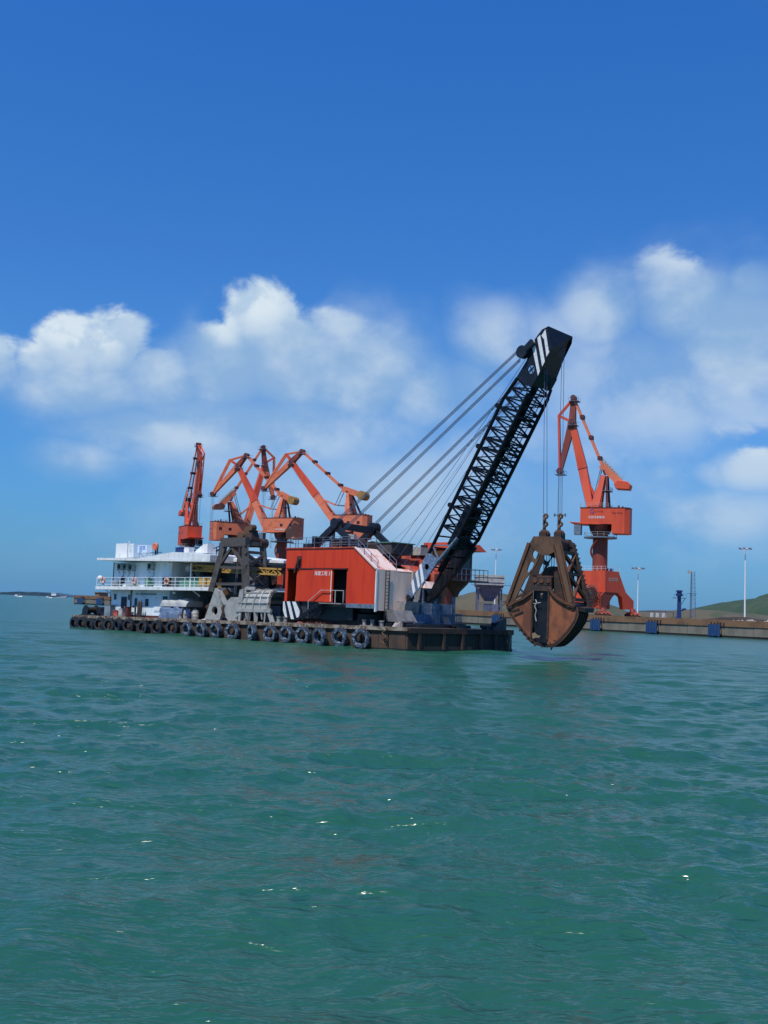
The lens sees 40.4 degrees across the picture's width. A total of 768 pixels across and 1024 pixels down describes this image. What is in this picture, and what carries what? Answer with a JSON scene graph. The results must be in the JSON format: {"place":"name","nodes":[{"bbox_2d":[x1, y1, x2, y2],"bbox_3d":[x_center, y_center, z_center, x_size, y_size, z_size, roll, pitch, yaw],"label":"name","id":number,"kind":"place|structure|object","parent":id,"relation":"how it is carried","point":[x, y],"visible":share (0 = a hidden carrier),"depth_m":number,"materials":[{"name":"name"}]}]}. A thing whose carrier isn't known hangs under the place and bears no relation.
{"place":"outdoors","nodes":[
{"label":"outdoors","id":0,"kind":"place"},
{"bbox_2d":[0,592,73,596],"bbox_3d":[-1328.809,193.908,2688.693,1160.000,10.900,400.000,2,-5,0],"label":"shore","id":1,"kind":"structure","parent":0,"point":[32,593],"depth_m":2489.58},
{"bbox_2d":[0,594,767,1023],"bbox_3d":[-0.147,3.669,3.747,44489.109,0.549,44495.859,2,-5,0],"label":"sea","id":2,"kind":"structure","parent":0,"point":[226,830],"depth_m":15.76,"materials":[{"name":"liquid"}]},
{"bbox_2d":[49,593,67,597],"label":"boat","id":3,"kind":"object","parent":2,"relation":"on","point":[53,595],"visible":0.94,"depth_m":1491.22,"materials":[{"name":"white metal"}]},
{"bbox_2d":[72,615,513,651],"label":"barge","id":4,"kind":"object","parent":2,"relation":"on","point":[497,635],"visible":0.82,"depth_m":88.06,"materials":[{"name":"metal"}]},
{"bbox_2d":[69,615,78,626],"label":"tyre fender","id":5,"kind":"object","parent":4,"relation":"hanging from","point":[73,620],"visible":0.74,"depth_m":110.45,"materials":[{"name":"rubber"}]},
{"bbox_2d":[77,615,85,627],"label":"tyre fender","id":6,"kind":"object","parent":4,"relation":"hanging from","point":[80,620],"visible":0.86,"depth_m":109.53,"materials":[{"name":"rubber"}]},
{"bbox_2d":[85,615,94,628],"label":"tyre fender","id":7,"kind":"object","parent":4,"relation":"hanging from","point":[89,620],"visible":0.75,"depth_m":108.62,"materials":[{"name":"rubber"}]},
{"bbox_2d":[81,605,103,615],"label":"anchor winch","id":8,"kind":"object","parent":4,"relation":"on","point":[96,610],"visible":0.94,"depth_m":111.83,"materials":[{"name":"metal"}]},
{"bbox_2d":[93,616,104,629],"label":"tyre fender","id":9,"kind":"object","parent":4,"relation":"hanging from","point":[97,620],"visible":0.88,"depth_m":107.62,"materials":[{"name":"rubber"}]},
{"bbox_2d":[102,616,113,629],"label":"tyre fender","id":10,"kind":"object","parent":4,"relation":"hanging from","point":[105,622],"visible":0.82,"depth_m":106.57,"materials":[{"name":"rubber"}]},
{"bbox_2d":[104,605,115,615],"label":"deck locker","id":11,"kind":"object","parent":4,"relation":"on","point":[109,610],"visible":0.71,"depth_m":109.43,"materials":[{"name":"metal"}]},
{"bbox_2d":[114,616,122,629],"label":"tyre fender","id":12,"kind":"object","parent":4,"relation":"hanging from","point":[118,623],"visible":0.9,"depth_m":105.43,"materials":[{"name":"rubber"}]},
{"bbox_2d":[118,608,124,616],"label":"deck crate","id":13,"kind":"object","parent":4,"relation":"on","point":[121,612],"visible":0.86,"depth_m":108.20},
{"bbox_2d":[125,607,131,616],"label":"deck crate","id":14,"kind":"object","parent":4,"relation":"on","point":[127,611],"visible":0.99,"depth_m":107.78,"materials":[{"name":"red paint"}]},
{"bbox_2d":[122,617,135,630],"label":"tyre fender","id":15,"kind":"object","parent":4,"relation":"hanging from","point":[130,621],"visible":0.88,"depth_m":104.48,"materials":[{"name":"rubber"}]},
{"bbox_2d":[137,601,139,616],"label":"gas cylinder","id":16,"kind":"object","parent":4,"relation":"on","point":[138,605],"visible":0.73,"depth_m":106.65,"materials":[{"name":"metal"}]},
{"bbox_2d":[139,600,141,616],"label":"gas cylinder","id":17,"kind":"object","parent":4,"relation":"on","point":[140,611],"visible":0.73,"depth_m":106.43,"materials":[{"name":"metal"}]},
{"bbox_2d":[137,617,148,632],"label":"tyre fender","id":18,"kind":"object","parent":4,"relation":"hanging from","point":[141,623],"visible":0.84,"depth_m":103.03,"materials":[{"name":"rubber"}]},
{"bbox_2d":[151,618,163,633],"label":"tyre fender","id":19,"kind":"object","parent":4,"relation":"hanging from","point":[160,625],"visible":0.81,"depth_m":101.60,"materials":[{"name":"rubber"}]},
{"bbox_2d":[158,610,182,618],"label":"tarpaulin","id":20,"kind":"object","parent":4,"relation":"on","point":[172,614],"visible":0.73,"depth_m":103.07,"materials":[{"name":"blue fabric"}]},
{"bbox_2d":[165,618,179,632],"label":"tyre fender","id":21,"kind":"object","parent":4,"relation":"hanging from","point":[170,623],"visible":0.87,"depth_m":100.25,"materials":[{"name":"rubber"}]},
{"bbox_2d":[176,613,188,618],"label":"bollard","id":22,"kind":"object","parent":4,"relation":"on","point":[185,616],"visible":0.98,"depth_m":100.83,"materials":[{"name":"metal"}]},
{"bbox_2d":[178,599,195,618],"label":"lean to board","id":23,"kind":"object","parent":4,"relation":"on","point":[186,608],"visible":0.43,"depth_m":102.58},
{"bbox_2d":[182,619,192,635],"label":"tyre fender","id":24,"kind":"object","parent":4,"relation":"hanging from","point":[186,624],"visible":0.91,"depth_m":98.75,"materials":[{"name":"rubber"}]},
{"bbox_2d":[185,610,191,618],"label":"barrel","id":25,"kind":"object","parent":4,"relation":"on","point":[189,612],"visible":0.77,"depth_m":101.44,"materials":[{"name":"blue paint"}]},
{"bbox_2d":[188,607,201,618],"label":"covered crate","id":26,"kind":"object","parent":4,"relation":"on","point":[193,608],"visible":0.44,"depth_m":103.43,"materials":[{"name":"grey metal"}]},
{"bbox_2d":[159,606,185,612],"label":"tarpaulin","id":27,"kind":"object","parent":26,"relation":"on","point":[174,608],"visible":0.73,"depth_m":103.47,"materials":[{"name":"fabric"}]},
{"bbox_2d":[160,598,202,606],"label":"tarpaulin","id":28,"kind":"object","parent":26,"relation":"on","point":[187,602],"visible":0.98,"depth_m":103.27,"materials":[{"name":"white fabric"}]},
{"bbox_2d":[192,610,198,618],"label":"barrel","id":29,"kind":"object","parent":4,"relation":"on","point":[195,614],"visible":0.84,"depth_m":101.22,"materials":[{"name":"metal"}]},
{"bbox_2d":[95,552,306,622],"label":"deckhouse","id":30,"kind":"object","parent":4,"relation":"on","point":[172,565],"visible":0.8,"depth_m":106.55,"materials":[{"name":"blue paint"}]},
{"bbox_2d":[112,580,120,585],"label":"balcony unit","id":31,"kind":"structure","parent":30,"relation":"on","point":[116,581],"depth_m":110.19,"materials":[{"name":"paint"}]},
{"bbox_2d":[117,564,123,576],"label":"air conditioner","id":32,"kind":"object","parent":30,"relation":"attached to","point":[119,566],"visible":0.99,"depth_m":110.50,"materials":[{"name":"metal"}]},
{"bbox_2d":[121,597,126,608],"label":"door","id":33,"kind":"structure","parent":30,"relation":"in","point":[123,599],"depth_m":109.40,"materials":[{"name":"metal"}]},
{"bbox_2d":[123,564,129,573],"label":"air conditioner","id":34,"kind":"object","parent":30,"relation":"attached to","point":[125,566],"visible":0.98,"depth_m":109.87,"materials":[{"name":"metal"}]},
{"bbox_2d":[128,564,135,576],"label":"air conditioner","id":35,"kind":"object","parent":30,"relation":"attached to","point":[132,567],"visible":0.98,"depth_m":109.27,"materials":[{"name":"metal"}]},
{"bbox_2d":[115,541,151,557],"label":"roof tank","id":36,"kind":"object","parent":30,"relation":"on","point":[126,550],"visible":0.79,"depth_m":110.28,"materials":[{"name":"white metal"}]},
{"bbox_2d":[137,545,150,556],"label":"name sign","id":37,"kind":"object","parent":30,"relation":"on","point":[142,549],"visible":0.99,"depth_m":107.81,"materials":[{"name":"white"}]},
{"bbox_2d":[145,598,148,606],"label":"window","id":38,"kind":"structure","parent":30,"relation":"in","point":[146,599],"depth_m":106.99,"materials":[{"name":"glass"}]},
{"bbox_2d":[144,578,151,586],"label":"balcony unit","id":39,"kind":"structure","parent":30,"relation":"on","point":[149,581],"depth_m":106.92,"materials":[{"name":"green paint"}]},
{"bbox_2d":[147,563,154,576],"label":"air conditioner","id":40,"kind":"object","parent":30,"relation":"attached to","point":[151,566],"visible":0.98,"depth_m":107.29,"materials":[{"name":"metal"}]},
{"bbox_2d":[152,543,161,554],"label":"searchlight","id":41,"kind":"object","parent":30,"relation":"on","point":[155,546],"visible":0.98,"depth_m":106.69,"materials":[{"name":"orange paint"}]},
{"bbox_2d":[162,578,170,586],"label":"balcony unit","id":42,"kind":"structure","parent":30,"relation":"on","point":[166,582],"depth_m":105.15,"materials":[{"name":"metal"}]},
{"bbox_2d":[175,547,183,551],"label":"roof unit","id":43,"kind":"structure","parent":30,"relation":"on","point":[179,549],"depth_m":106.19,"materials":[{"name":"blue paint"}]},
{"bbox_2d":[179,578,198,586],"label":"generator","id":44,"kind":"object","parent":30,"relation":"on","point":[181,584],"visible":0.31,"depth_m":103.38,"materials":[{"name":"green paint"}]},
{"bbox_2d":[184,547,193,552],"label":"roof unit","id":45,"kind":"structure","parent":30,"relation":"on","point":[188,549],"depth_m":105.60,"materials":[{"name":"white paint"}]},
{"bbox_2d":[199,578,206,586],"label":"generator","id":46,"kind":"object","parent":30,"relation":"on","point":[201,583],"visible":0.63,"depth_m":101.25,"materials":[{"name":"yellow paint"}]},
{"bbox_2d":[194,544,216,553],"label":"roof vent cowl","id":47,"kind":"object","parent":30,"relation":"on","point":[206,548],"visible":0.86,"depth_m":104.30,"materials":[{"name":"white paint"}]},
{"bbox_2d":[200,572,221,585],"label":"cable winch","id":48,"kind":"object","parent":30,"relation":"on","point":[206,574],"visible":0.3,"depth_m":104.69,"materials":[{"name":"metal"}]},
{"bbox_2d":[208,596,217,614],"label":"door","id":49,"kind":"structure","parent":30,"relation":"in","point":[209,598],"depth_m":106.92,"materials":[{"name":"metal"}]},
{"bbox_2d":[207,578,221,587],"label":"generator","id":50,"kind":"object","parent":30,"relation":"on","point":[209,579],"visible":0.45,"depth_m":100.79,"materials":[{"name":"yellow paint"}]},
{"bbox_2d":[249,572,273,586],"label":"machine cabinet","id":51,"kind":"object","parent":30,"relation":"on","point":[255,583],"visible":0.02,"depth_m":100.79,"materials":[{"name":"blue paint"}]},
{"bbox_2d":[269,568,283,588],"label":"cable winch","id":52,"kind":"object","parent":30,"relation":"on","point":[272,579],"visible":0.41,"depth_m":99.12,"materials":[{"name":"metal"}]},
{"bbox_2d":[271,597,281,599],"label":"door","id":53,"kind":"structure","parent":30,"relation":"in","point":[272,598],"depth_m":100.97,"materials":[{"name":"metal"}]},
{"bbox_2d":[277,571,282,588],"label":"machine cabinet","id":54,"kind":"object","parent":30,"relation":"on","point":[279,582],"visible":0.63,"depth_m":98.43,"materials":[{"name":"orange metal"}]},
{"bbox_2d":[195,619,207,636],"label":"tyre fender","id":55,"kind":"object","parent":4,"relation":"hanging from","point":[200,625],"visible":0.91,"depth_m":97.51,"materials":[{"name":"rubber"}]},
{"bbox_2d":[209,620,222,637],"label":"tyre fender","id":56,"kind":"object","parent":4,"relation":"hanging from","point":[217,625],"visible":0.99,"depth_m":96.27,"materials":[{"name":"rubber"}]},
{"bbox_2d":[225,620,239,638],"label":"tyre fender","id":57,"kind":"object","parent":4,"relation":"hanging from","point":[227,631],"visible":0.98,"depth_m":94.90,"materials":[{"name":"rubber"}]},
{"bbox_2d":[185,564,285,599],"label":"lattice boom","id":58,"kind":"object","parent":4,"relation":"on","point":[207,568],"visible":0.68,"depth_m":99.66,"materials":[{"name":"yellow paint"}]},
{"bbox_2d":[205,524,276,621],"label":"spare grab","id":59,"kind":"object","parent":4,"relation":"on","point":[251,603],"visible":0.98,"depth_m":97.86,"materials":[{"name":"grey metal"}]},
{"bbox_2d":[246,621,256,640],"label":"tyre fender","id":60,"kind":"object","parent":4,"relation":"hanging from","point":[251,630],"visible":1,"depth_m":93.20,"materials":[{"name":"rubber"}]},
{"bbox_2d":[262,622,277,641],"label":"tyre fender","id":61,"kind":"object","parent":4,"relation":"hanging from","point":[265,633],"visible":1,"depth_m":91.83,"materials":[{"name":"rubber"}]},
{"bbox_2d":[273,616,283,621],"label":"bollard","id":62,"kind":"object","parent":4,"relation":"on","point":[275,619],"visible":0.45,"depth_m":95.12,"materials":[{"name":"grey metal"}]},
{"bbox_2d":[268,600,293,622],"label":"machine cabinet","id":63,"kind":"object","parent":4,"relation":"on","point":[276,606],"visible":0.47,"depth_m":95.99,"materials":[{"name":"metal"}]},
{"bbox_2d":[276,617,289,622],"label":"bollard","id":64,"kind":"object","parent":4,"relation":"on","point":[279,619],"visible":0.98,"depth_m":92.37,"materials":[{"name":"grey metal"}]},
{"bbox_2d":[279,622,293,642],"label":"tyre fender","id":65,"kind":"object","parent":4,"relation":"hanging from","point":[283,629],"visible":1,"depth_m":90.56,"materials":[{"name":"rubber"}]},
{"bbox_2d":[295,623,310,642],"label":"tyre fender","id":66,"kind":"object","parent":4,"relation":"hanging from","point":[305,629],"visible":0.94,"depth_m":89.35,"materials":[{"name":"rubber"}]},
{"bbox_2d":[297,621,335,623],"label":"rope heap","id":67,"kind":"object","parent":4,"relation":"on","point":[316,622],"visible":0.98,"depth_m":90.29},
{"bbox_2d":[312,624,326,645],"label":"tyre fender","id":68,"kind":"object","parent":4,"relation":"hanging from","point":[322,631],"visible":0.98,"depth_m":88.03,"materials":[{"name":"rubber"}]},
{"bbox_2d":[331,624,348,645],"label":"tyre fender","id":69,"kind":"object","parent":4,"relation":"hanging from","point":[342,631],"visible":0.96,"depth_m":86.65,"materials":[{"name":"rubber"}]},
{"bbox_2d":[351,625,370,648],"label":"tyre fender","id":70,"kind":"object","parent":4,"relation":"hanging from","point":[357,644],"visible":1,"depth_m":85.22,"materials":[{"name":"rubber"}]},
{"bbox_2d":[360,619,376,625],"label":"bollard","id":71,"kind":"object","parent":4,"relation":"on","point":[364,623],"visible":0.98,"depth_m":86.14,"materials":[{"name":"grey metal"}]},
{"bbox_2d":[378,620,384,625],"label":"mooring post","id":72,"kind":"object","parent":4,"relation":"on","point":[381,623],"visible":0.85,"depth_m":85.43,"materials":[{"name":"grey metal"}]},
{"bbox_2d":[380,626,387,643],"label":"chain loop","id":73,"kind":"object","parent":4,"relation":"hanging from","point":[384,634],"visible":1,"depth_m":83.97,"materials":[{"name":"metal"}]},
{"bbox_2d":[283,326,572,628],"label":"floating crane","id":74,"kind":"object","parent":4,"relation":"on","point":[348,579],"visible":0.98,"depth_m":86.91,"materials":[{"name":"black paint"}]},
{"bbox_2d":[295,569,305,600],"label":"sliding door","id":75,"kind":"structure","parent":74,"relation":"in","point":[301,573],"depth_m":91.61,"materials":[{"name":"red paint"}]},
{"bbox_2d":[305,569,312,600],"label":"sliding door","id":76,"kind":"structure","parent":74,"relation":"in","point":[309,572],"depth_m":90.85,"materials":[{"name":"red paint"}]},
{"bbox_2d":[312,569,332,601],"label":"sliding door","id":77,"kind":"structure","parent":74,"relation":"in","point":[322,578],"depth_m":89.55,"materials":[{"name":"red paint"}]},
{"bbox_2d":[505,513,593,649],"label":"clamshell grab","id":78,"kind":"object","parent":74,"relation":"hanging from","point":[557,617],"visible":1,"depth_m":77.63,"materials":[{"name":"brown metal"}]},
{"bbox_2d":[0,0,767,610],"label":"sky","id":79,"kind":"structure","parent":0,"point":[233,228],"materials":[{"name":"blue"}]},
{"bbox_2d":[455,591,627,615],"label":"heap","id":80,"kind":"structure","parent":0,"point":[465,601],"depth_m":409.97,"materials":[{"name":"grey gravel"}]},
{"bbox_2d":[628,610,767,619],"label":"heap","id":81,"kind":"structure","parent":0,"point":[702,614],"depth_m":460.29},
{"bbox_2d":[689,598,754,611],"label":"hillside","id":82,"kind":"structure","parent":0,"point":[730,606],"depth_m":879.62,"materials":[{"name":"green plant"}]},
{"bbox_2d":[732,594,767,615],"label":"hillside","id":83,"kind":"structure","parent":0,"point":[758,605],"depth_m":626.86,"materials":[{"name":"green plant"}]},
{"bbox_3d":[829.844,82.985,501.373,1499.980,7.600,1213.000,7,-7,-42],"label":"ground","id":84,"kind":"structure","parent":0,"visible":0},
{"bbox_2d":[94,592,107,595],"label":"quay hut","id":85,"kind":"object","parent":84,"relation":"on","point":[101,593],"visible":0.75,"depth_m":439.94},
{"bbox_2d":[178,442,204,551],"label":"portal crane","id":86,"kind":"object","parent":84,"relation":"on","point":[189,535],"visible":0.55,"depth_m":406.27,"materials":[{"name":"orange paint"}]},
{"bbox_2d":[209,445,276,554],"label":"portal crane","id":87,"kind":"object","parent":84,"relation":"on","point":[233,528],"visible":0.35,"depth_m":385.06,"materials":[{"name":"orange paint"}]},
{"bbox_2d":[208,453,303,558],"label":"portal crane","id":88,"kind":"object","parent":84,"relation":"on","point":[283,528],"visible":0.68,"depth_m":365.07,"materials":[{"name":"orange paint"}]},
{"bbox_2d":[259,449,371,539],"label":"portal crane","id":89,"kind":"object","parent":84,"relation":"on","point":[363,519],"visible":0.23,"depth_m":342.36,"materials":[{"name":"orange paint"}]},
{"bbox_2d":[74,595,767,639],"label":"quay wall","id":90,"kind":"structure","parent":84,"relation":"on","point":[729,629],"depth_m":234.72,"materials":[{"name":"concrete"}]},
{"bbox_2d":[77,597,84,603],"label":"quay fender","id":91,"kind":"object","parent":90,"relation":"attached to","point":[79,600],"visible":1,"depth_m":439.50,"materials":[{"name":"blue rubber"}]},
{"bbox_2d":[96,597,103,604],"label":"quay fender","id":92,"kind":"object","parent":90,"relation":"attached to","point":[98,601],"visible":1,"depth_m":426.89,"materials":[{"name":"blue rubber"}]},
{"bbox_2d":[491,613,503,622],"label":"quay fender","id":93,"kind":"object","parent":90,"relation":"attached to","point":[496,617],"visible":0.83,"depth_m":268.66,"materials":[{"name":"blue rubber"}]},
{"bbox_2d":[590,617,603,629],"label":"quay fender","id":94,"kind":"object","parent":90,"relation":"attached to","point":[595,624],"visible":1,"depth_m":245.57,"materials":[{"name":"blue rubber"}]},
{"bbox_2d":[646,620,660,632],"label":"quay fender","id":95,"kind":"object","parent":90,"relation":"attached to","point":[651,626],"visible":1,"depth_m":234.28,"materials":[{"name":"blue rubber"}]},
{"bbox_2d":[708,622,723,635],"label":"quay fender","id":96,"kind":"object","parent":90,"relation":"attached to","point":[714,629],"visible":1,"depth_m":222.92,"materials":[{"name":"blue rubber"}]},
{"bbox_2d":[471,574,506,610],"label":"hopper","id":97,"kind":"object","parent":84,"relation":"on","point":[492,589],"visible":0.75,"depth_m":299.69,"materials":[{"name":"metal"}]},
{"bbox_2d":[491,548,501,603],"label":"light pole","id":98,"kind":"object","parent":84,"relation":"on","point":[495,562],"visible":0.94,"depth_m":399.94,"materials":[{"name":"white metal"}]},
{"bbox_2d":[555,395,640,616],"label":"portal crane","id":99,"kind":"object","parent":84,"relation":"on","point":[604,583],"visible":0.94,"depth_m":259.21,"materials":[{"name":"orange paint"}]},
{"bbox_2d":[632,567,644,612],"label":"light pole","id":100,"kind":"object","parent":84,"relation":"on","point":[638,568],"visible":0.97,"depth_m":329.12,"materials":[{"name":"white metal"}]},
{"bbox_2d":[675,590,685,617],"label":"beacon tower","id":101,"kind":"structure","parent":84,"relation":"on","point":[679,594],"depth_m":260.88,"materials":[{"name":"blue metal"}]},
{"bbox_2d":[687,570,695,618],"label":"lattice mast","id":102,"kind":"object","parent":84,"relation":"on","point":[691,591],"visible":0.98,"depth_m":260.96,"materials":[{"name":"metal"}]},
{"bbox_2d":[709,617,766,621],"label":"ore heap","id":103,"kind":"object","parent":84,"relation":"on","point":[735,618],"visible":0.62,"depth_m":266.73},
{"bbox_2d":[739,547,751,616],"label":"light pole","id":104,"kind":"object","parent":84,"relation":"on","point":[745,548],"visible":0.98,"depth_m":329.51,"materials":[{"name":"white metal"}]}
]}

